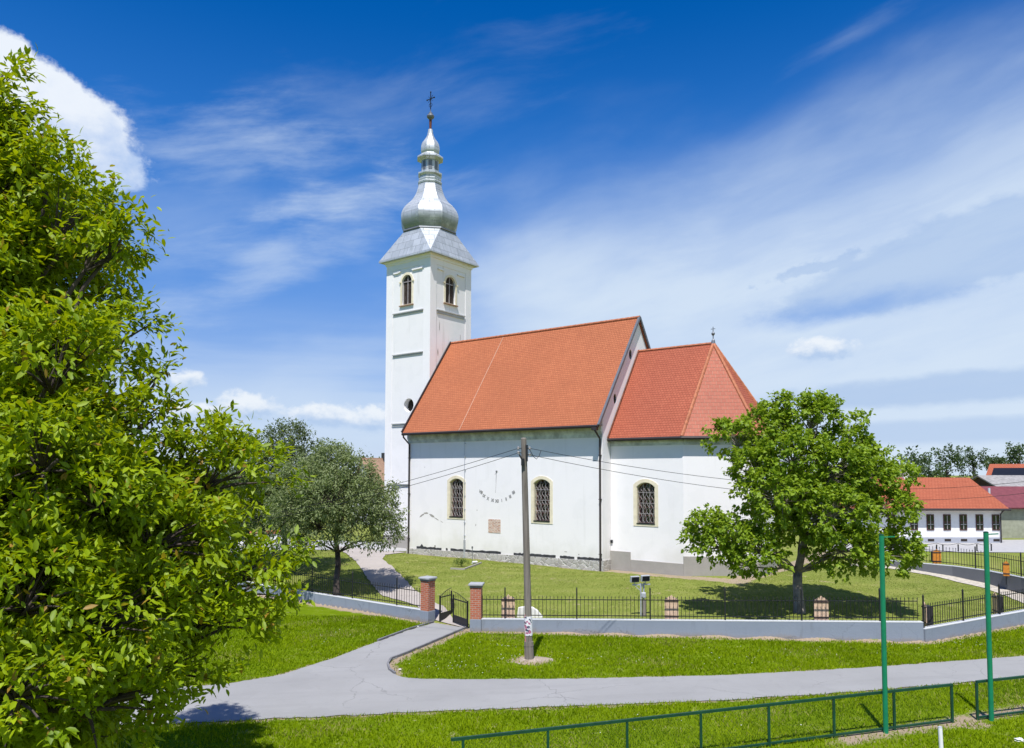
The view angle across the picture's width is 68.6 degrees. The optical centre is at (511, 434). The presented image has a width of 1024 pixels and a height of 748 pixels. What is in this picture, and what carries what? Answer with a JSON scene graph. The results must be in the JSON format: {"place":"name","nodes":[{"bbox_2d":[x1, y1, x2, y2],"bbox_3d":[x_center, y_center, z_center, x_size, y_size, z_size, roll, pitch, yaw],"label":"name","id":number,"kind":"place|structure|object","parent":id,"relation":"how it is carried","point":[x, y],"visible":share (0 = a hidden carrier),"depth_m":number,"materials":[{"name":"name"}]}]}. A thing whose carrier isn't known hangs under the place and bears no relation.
{"place":"outdoors","nodes":[
{"label":"outdoors","id":0,"kind":"place"},
{"bbox_2d":[231,539,405,551],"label":"lane","id":1,"kind":"structure","parent":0,"point":[376,546],"depth_m":55.20,"materials":[{"name":"grey asphalt"}]},
{"bbox_2d":[339,546,468,628],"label":"churchyard path","id":2,"kind":"structure","parent":0,"point":[375,567],"depth_m":41.40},
{"bbox_2d":[439,588,452,620],"bbox_3d":[-2.910,7.464,33.135,0.100,1.322,0.986,-1,-3,29],"label":"gate leaf","id":3,"kind":"object","parent":2,"relation":"on","point":[444,615],"visible":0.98,"depth_m":33.10,"materials":[{"name":"metal"}]},
{"bbox_2d":[452,591,467,626],"bbox_3d":[-2.212,7.404,31.933,0.100,1.322,1.344,2,-3,-33],"label":"gate leaf","id":4,"kind":"object","parent":2,"relation":"on","point":[458,619],"visible":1,"depth_m":31.84,"materials":[{"name":"metal"}]},
{"bbox_2d":[0,0,1023,475],"label":"sky","id":5,"kind":"structure","parent":0,"point":[832,189],"materials":[{"name":"blue"}]},
{"bbox_2d":[517,606,541,617],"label":"white stone block","id":6,"kind":"structure","parent":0,"point":[535,611],"depth_m":31.54,"materials":[{"name":"white stone"}]},
{"bbox_2d":[102,475,1023,747],"bbox_3d":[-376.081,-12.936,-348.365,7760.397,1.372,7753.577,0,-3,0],"label":"ground","id":7,"kind":"structure","parent":0,"point":[670,587],"depth_m":31.74,"materials":[{"name":"green plant"}]},
{"bbox_2d":[0,43,321,747],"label":"walnut tree","id":8,"kind":"object","parent":7,"relation":"on","point":[103,518],"visible":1,"depth_m":10.91,"materials":[{"name":"green plant"}]},
{"bbox_2d":[193,453,280,565],"bbox_3d":[-18.549,4.404,48.003,7.999,7.367,5.191,0,-3,0],"label":"dark tree","id":9,"kind":"object","parent":7,"relation":"on","point":[233,510],"visible":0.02,"depth_m":47.21,"materials":[{"name":"green plant"}]},
{"bbox_2d":[230,530,281,543],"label":"garden wall","id":10,"kind":"structure","parent":7,"relation":"on","point":[268,535],"depth_m":58.13,"materials":[{"name":"white paint"}]},
{"bbox_2d":[212,417,330,566],"bbox_3d":[-13.981,3.348,43.670,7.906,9.004,5.816,0,-3,0],"label":"ash tree","id":11,"kind":"object","parent":7,"relation":"on","point":[299,431],"visible":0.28,"depth_m":43.65,"materials":[{"name":"green plant"}]},
{"bbox_2d":[209,580,420,620],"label":"wall","id":12,"kind":"structure","parent":7,"relation":"on","point":[395,610],"depth_m":35.30,"materials":[{"name":"grey concrete"}]},
{"bbox_2d":[170,556,420,607],"bbox_3d":[-17.992,7.302,43.384,34.814,1.739,0.088,-2,-4,36],"label":"iron fence","id":13,"kind":"object","parent":12,"relation":"on","point":[352,595],"visible":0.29,"depth_m":35.67,"materials":[{"name":"black metal"}]},
{"bbox_2d":[252,437,410,595],"bbox_3d":[-8.905,4.014,38.457,7.676,7.926,7.278,0,-3,12],"label":"ash tree","id":14,"kind":"object","parent":7,"relation":"on","point":[334,479],"visible":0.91,"depth_m":37.30,"materials":[{"name":"green plant"}]},
{"bbox_2d":[356,453,384,524],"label":"house","id":15,"kind":"structure","parent":7,"relation":"on","point":[380,462],"depth_m":80.24,"materials":[{"name":"white paint"}]},
{"bbox_2d":[418,576,436,622],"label":"brick pillar","id":16,"kind":"structure","parent":7,"relation":"on","point":[427,609],"depth_m":32.74,"materials":[{"name":"brick"}]},
{"bbox_2d":[450,562,481,569],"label":"bed kerb","id":17,"kind":"structure","parent":7,"relation":"on","point":[476,564],"depth_m":43.01,"materials":[{"name":"concrete"}]},
{"bbox_2d":[471,546,476,564],"bbox_3d":[-2.280,7.293,45.049,0.320,1.180,0.340,2,-3,-30],"label":"slim post","id":18,"kind":"object","parent":7,"relation":"on","point":[474,562],"visible":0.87,"depth_m":45.11,"materials":[{"name":"white metal"}]},
{"bbox_2d":[468,582,484,631],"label":"brick pillar","id":19,"kind":"structure","parent":7,"relation":"on","point":[476,591],"depth_m":30.87,"materials":[{"name":"brick"}]},
{"bbox_2d":[501,594,514,617],"bbox_3d":[-0.140,7.332,31.289,0.572,1.410,0.350,0,-3,6],"label":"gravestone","id":20,"kind":"object","parent":7,"relation":"on","point":[509,603],"visible":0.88,"depth_m":31.14,"materials":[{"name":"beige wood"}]},
{"bbox_2d":[517,438,552,662],"bbox_3d":[0.824,4.072,26.314,1.312,7.965,0.771,0,-3,0],"label":"utility pole","id":21,"kind":"object","parent":7,"relation":"on","point":[529,656],"visible":0.98,"depth_m":26.21,"materials":[{"name":"grey wood"}]},
{"bbox_2d":[243,449,514,519],"bbox_3d":[-7.759,2.509,31.132,18.603,3.647,0.017,-2,-3,31],"label":"power cable","id":22,"kind":"object","parent":21,"relation":"attached to","point":[387,486],"visible":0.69,"depth_m":29.33,"materials":[{"name":"black metal"}]},
{"bbox_2d":[243,453,516,523],"bbox_3d":[-7.758,2.649,31.125,18.607,3.607,0.017,-2,-3,31],"label":"power cable","id":23,"kind":"object","parent":21,"relation":"attached to","point":[391,490],"visible":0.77,"depth_m":29.35,"materials":[{"name":"black metal"}]},
{"bbox_2d":[531,448,1023,488],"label":"power cable","id":24,"kind":"object","parent":21,"relation":"attached to","point":[736,480],"visible":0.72,"depth_m":29.09,"materials":[{"name":"black metal"}]},
{"bbox_2d":[533,455,1023,499],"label":"power cable","id":25,"kind":"object","parent":21,"relation":"attached to","point":[735,489],"visible":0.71,"depth_m":29.16,"materials":[{"name":"black metal"}]},
{"bbox_2d":[111,614,1023,747],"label":"grass","id":26,"kind":"structure","parent":7,"relation":"on","point":[860,651],"depth_m":24.02,"materials":[{"name":"green plant"}]},
{"bbox_2d":[379,91,776,575],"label":"church","id":27,"kind":"structure","parent":7,"relation":"on","point":[620,391],"depth_m":46.28,"materials":[{"name":"white paint"}]},
{"bbox_2d":[399,272,413,306],"bbox_3d":[-7.716,-10.802,55.719,1.500,2.510,0.480,-2,-4,37],"label":"belfry window","id":28,"kind":"structure","parent":27,"relation":"in","point":[408,294],"depth_m":55.75,"materials":[{"name":"beige paint"}]},
{"bbox_2d":[408,399,413,410],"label":"round window","id":29,"kind":"structure","parent":27,"relation":"in","point":[410,405],"depth_m":55.47,"materials":[{"name":"black glass"}]},
{"bbox_2d":[443,275,457,306],"bbox_3d":[-4.686,-10.793,55.959,0.480,2.290,1.580,-2,-4,37],"label":"belfry window","id":30,"kind":"structure","parent":27,"relation":"in","point":[448,289],"depth_m":56.03,"materials":[{"name":"beige paint"}]},
{"bbox_2d":[447,475,465,518],"bbox_3d":[-3.523,4.075,49.117,1.580,2.840,0.450,-2,-4,37],"label":"window","id":31,"kind":"structure","parent":27,"relation":"in","point":[455,487],"depth_m":49.32,"materials":[{"name":"glass"}]},
{"bbox_2d":[531,476,552,523],"bbox_3d":[1.888,3.878,44.985,1.580,2.840,0.450,-2,-4,37],"label":"window","id":32,"kind":"structure","parent":27,"relation":"in","point":[542,489],"depth_m":45.14,"materials":[{"name":"beige paint"}]},
{"bbox_2d":[633,479,657,526],"bbox_3d":[7.531,3.757,41.766,1.520,2.620,0.450,-2,-4,37],"label":"window","id":33,"kind":"structure","parent":27,"relation":"in","point":[645,505],"depth_m":41.89,"materials":[{"name":"beige paint"}]},
{"bbox_2d":[192,471,970,483],"bbox_3d":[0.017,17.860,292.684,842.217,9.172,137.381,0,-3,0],"label":"distant wood","id":34,"kind":"object","parent":7,"relation":"on","point":[816,471],"depth_m":320.93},
{"bbox_2d":[339,629,891,732],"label":"clover flowers","id":35,"kind":"object","parent":7,"relation":"on","point":[551,658],"visible":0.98,"depth_m":25.73,"materials":[{"name":"white plant"}]},
{"bbox_2d":[239,549,1022,623],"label":"lawn","id":36,"kind":"structure","parent":7,"relation":"on","point":[623,588],"depth_m":37.69,"materials":[{"name":"green plant"}]},
{"bbox_2d":[452,557,469,566],"bbox_3d":[-3.000,7.529,43.983,1.082,0.739,0.745,0,-3,0],"label":"shrub","id":37,"kind":"object","parent":36,"relation":"on","point":[460,562],"visible":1,"depth_m":43.93,"materials":[{"name":"green plant"}]},
{"bbox_2d":[630,575,649,616],"bbox_3d":[5.371,6.839,31.427,0.870,1.935,0.304,0,-3,0],"label":"floodlight post","id":38,"kind":"object","parent":7,"relation":"on","point":[643,578],"visible":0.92,"depth_m":31.42,"materials":[{"name":"grey metal"}]},
{"bbox_2d":[664,595,678,618],"bbox_3d":[6.485,7.202,30.564,0.572,1.410,0.350,0,-3,6],"label":"litter bin","id":39,"kind":"object","parent":7,"relation":"on","point":[671,608],"visible":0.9,"depth_m":30.42,"materials":[{"name":"wood"}]},
{"bbox_2d":[481,618,923,641],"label":"wall","id":40,"kind":"structure","parent":7,"relation":"on","point":[896,631],"depth_m":29.83,"materials":[{"name":"grey concrete"}]},
{"bbox_2d":[482,587,917,620],"bbox_3d":[7.283,6.769,30.140,17.140,1.554,0.066,0,-3,6],"label":"iron fence","id":41,"kind":"object","parent":40,"relation":"on","point":[705,616],"visible":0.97,"depth_m":30.08,"materials":[{"name":"black metal"}]},
{"bbox_2d":[451,683,953,747],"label":"railing","id":42,"kind":"object","parent":7,"relation":"on","point":[894,727],"visible":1,"depth_m":17.89,"materials":[{"name":"green metal"}]},
{"bbox_2d":[676,387,930,613],"bbox_3d":[12.571,2.765,32.061,9.852,9.875,7.237,2,-4,-35],"label":"broad leaved tree","id":43,"kind":"object","parent":7,"relation":"on","point":[797,494],"visible":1,"depth_m":31.19,"materials":[{"name":"green plant"}]},
{"bbox_2d":[813,596,828,619],"bbox_3d":[12.299,7.104,29.927,0.572,1.410,0.350,0,-3,6],"label":"litter bin","id":44,"kind":"object","parent":7,"relation":"on","point":[820,608],"visible":0.77,"depth_m":29.78,"materials":[{"name":"wood"}]},
{"bbox_2d":[873,443,899,465],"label":"distant tree","id":45,"kind":"object","parent":7,"relation":"on","point":[889,450],"depth_m":78.25,"materials":[{"name":"green plant"}]},
{"bbox_2d":[879,534,894,733],"bbox_3d":[9.556,5.060,18.988,0.428,5.080,0.129,0,-3,0],"label":"ball net pole","id":46,"kind":"object","parent":7,"relation":"on","point":[883,632],"visible":0.88,"depth_m":18.95,"materials":[{"name":"green metal"}]},
{"bbox_2d":[873,449,916,476],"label":"distant tree","id":47,"kind":"object","parent":7,"relation":"on","point":[899,458],"visible":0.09,"depth_m":76.96,"materials":[{"name":"green plant"}]},
{"bbox_2d":[809,471,1010,542],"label":"white house","id":48,"kind":"structure","parent":7,"relation":"on","point":[952,517],"depth_m":56.71,"materials":[{"name":"paint"}]},
{"bbox_2d":[910,516,917,529],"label":"window","id":49,"kind":"structure","parent":48,"relation":"in","point":[914,526],"depth_m":56.59,"materials":[{"name":"black glass"}]},
{"bbox_2d":[926,514,933,529],"bbox_3d":[31.588,6.601,56.643,0.568,1.200,0.057,0,-3,-1],"label":"window","id":50,"kind":"structure","parent":48,"relation":"in","point":[929,517],"depth_m":56.63,"materials":[{"name":"black glass"}]},
{"bbox_2d":[943,514,950,529],"bbox_3d":[32.862,6.605,56.663,0.568,1.200,0.057,0,-3,-1],"label":"window","id":51,"kind":"structure","parent":48,"relation":"in","point":[946,517],"depth_m":56.66,"materials":[{"name":"black glass"}]},
{"bbox_2d":[959,514,966,529],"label":"window","id":52,"kind":"structure","parent":48,"relation":"in","point":[962,517],"depth_m":56.67,"materials":[{"name":"black glass"}]},
{"bbox_2d":[975,514,983,529],"bbox_3d":[35.354,6.614,56.712,0.568,1.200,0.057,0,-3,-1],"label":"window","id":53,"kind":"structure","parent":48,"relation":"in","point":[979,517],"depth_m":56.69,"materials":[{"name":"black glass"}]},
{"bbox_2d":[992,514,999,529],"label":"window","id":54,"kind":"structure","parent":48,"relation":"in","point":[995,517],"depth_m":56.72,"materials":[{"name":"black glass"}]},
{"bbox_2d":[894,445,932,476],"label":"distant tree","id":55,"kind":"object","parent":7,"relation":"on","point":[924,460],"visible":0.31,"depth_m":83.97,"materials":[{"name":"green plant"}]},
{"bbox_2d":[921,602,932,625],"bbox_3d":[16.621,7.329,29.984,0.315,1.311,0.446,0,-3,8],"label":"litter bin","id":56,"kind":"object","parent":7,"relation":"on","point":[926,616],"visible":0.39,"depth_m":29.82,"materials":[{"name":"wood"}]},
{"bbox_2d":[918,453,945,477],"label":"distant tree","id":57,"kind":"object","parent":7,"relation":"on","point":[933,473],"visible":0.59,"depth_m":113.23,"materials":[{"name":"green plant"}]},
{"bbox_2d":[931,549,941,563],"bbox_3d":[24.599,7.270,43.544,0.520,1.310,0.290,0,-3,0],"label":"litter bin","id":58,"kind":"object","parent":7,"relation":"on","point":[934,555],"visible":0.66,"depth_m":43.43,"materials":[{"name":"orange wood"}]},
{"bbox_2d":[938,726,942,747],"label":"white post","id":59,"kind":"object","parent":7,"relation":"on","point":[940,734],"visible":1,"depth_m":15.69,"materials":[{"name":"metal"}]},
{"bbox_2d":[869,559,1023,592],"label":"wall","id":60,"kind":"structure","parent":7,"relation":"on","point":[1015,582],"depth_m":40.97,"materials":[{"name":"grey concrete"}]},
{"bbox_2d":[900,546,1023,576],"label":"iron fence","id":61,"kind":"object","parent":60,"relation":"on","point":[978,566],"visible":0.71,"depth_m":40.78,"materials":[{"name":"black metal"}]},
{"bbox_2d":[931,442,970,477],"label":"distant tree","id":62,"kind":"object","parent":7,"relation":"on","point":[956,458],"visible":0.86,"depth_m":119.06,"materials":[{"name":"green plant"}]},
{"bbox_2d":[954,445,990,477],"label":"distant tree","id":63,"kind":"object","parent":7,"relation":"on","point":[973,461],"visible":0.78,"depth_m":121.38,"materials":[{"name":"green plant"}]},
{"bbox_2d":[923,609,1023,641],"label":"wall","id":64,"kind":"structure","parent":7,"relation":"on","point":[942,631],"depth_m":30.58,"materials":[{"name":"grey concrete"}]},
{"bbox_2d":[922,584,1023,627],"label":"iron fence","id":65,"kind":"object","parent":64,"relation":"on","point":[978,614],"visible":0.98,"depth_m":30.85,"materials":[{"name":"black metal"}]},
{"bbox_2d":[983,531,998,720],"bbox_3d":[12.835,5.119,19.966,0.428,5.080,0.129,0,-3,0],"label":"ball net pole","id":66,"kind":"object","parent":7,"relation":"on","point":[986,534],"visible":0.88,"depth_m":19.93,"materials":[{"name":"green metal"}]},
{"bbox_2d":[983,454,1003,470],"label":"distant tree","id":67,"kind":"object","parent":7,"relation":"on","point":[992,460],"visible":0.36,"depth_m":128.63,"materials":[{"name":"green plant"}]},
{"bbox_2d":[971,475,1023,485],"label":"barn","id":68,"kind":"structure","parent":7,"relation":"on","point":[992,480],"depth_m":74.72,"materials":[{"name":"grey metal"}]},
{"bbox_2d":[992,592,1002,613],"bbox_3d":[21.074,7.469,32.508,0.315,1.311,0.446,0,-3,8],"label":"litter bin","id":69,"kind":"object","parent":7,"relation":"on","point":[994,599],"visible":0.44,"depth_m":32.39,"materials":[{"name":"metal"}]},
{"bbox_2d":[975,675,1023,719],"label":"railing","id":70,"kind":"object","parent":7,"relation":"on","point":[977,703],"visible":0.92,"depth_m":20.11,"materials":[{"name":"green metal"}]},
{"bbox_2d":[981,486,1023,537],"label":"outbuilding","id":71,"kind":"structure","parent":7,"relation":"on","point":[1012,521],"depth_m":61.29,"materials":[{"name":"beige paint"}]},
{"bbox_2d":[995,454,1009,463],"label":"distant tree","id":72,"kind":"object","parent":7,"relation":"on","point":[1002,461],"visible":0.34,"depth_m":128.93,"materials":[{"name":"green plant"}]},
{"bbox_2d":[986,464,1023,474],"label":"solar house","id":73,"kind":"structure","parent":7,"relation":"on","point":[1005,469],"depth_m":93.02,"materials":[{"name":"white paint"}]},
{"bbox_2d":[1003,441,1023,463],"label":"distant tree","id":74,"kind":"object","parent":7,"relation":"on","point":[1013,456],"visible":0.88,"depth_m":109.67,"materials":[{"name":"green plant"}]},
{"bbox_2d":[1014,737,1023,741],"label":"litter","id":75,"kind":"object","parent":7,"relation":"on","point":[1019,739],"visible":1,"depth_m":18.22,"materials":[{"name":"white paper"}]},
{"bbox_2d":[119,623,1023,723],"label":"road","id":76,"kind":"structure","parent":0,"point":[364,680],"depth_m":22.76,"materials":[{"name":"grey asphalt"}]},
{"bbox_2d":[377,621,466,673],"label":"path kerb","id":77,"kind":"structure","parent":76,"relation":"on","point":[417,647],"depth_m":29.08,"materials":[{"name":"concrete"}]},
{"bbox_2d":[826,540,1023,551],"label":"street","id":78,"kind":"structure","parent":0,"point":[1011,546],"depth_m":53.71,"materials":[{"name":"grey asphalt"}]},
{"bbox_2d":[856,563,1023,602],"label":"gravel path","id":79,"kind":"structure","parent":0,"point":[975,583],"depth_m":40.68,"materials":[{"name":"beige gravel"}]},
{"bbox_2d":[1003,561,1009,584],"bbox_3d":[25.379,7.064,38.537,0.286,1.244,0.290,-1,-3,25],"label":"litter bin","id":80,"kind":"object","parent":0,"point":[1006,570],"visible":1,"depth_m":38.44,"materials":[{"name":"wood"}]}
]}

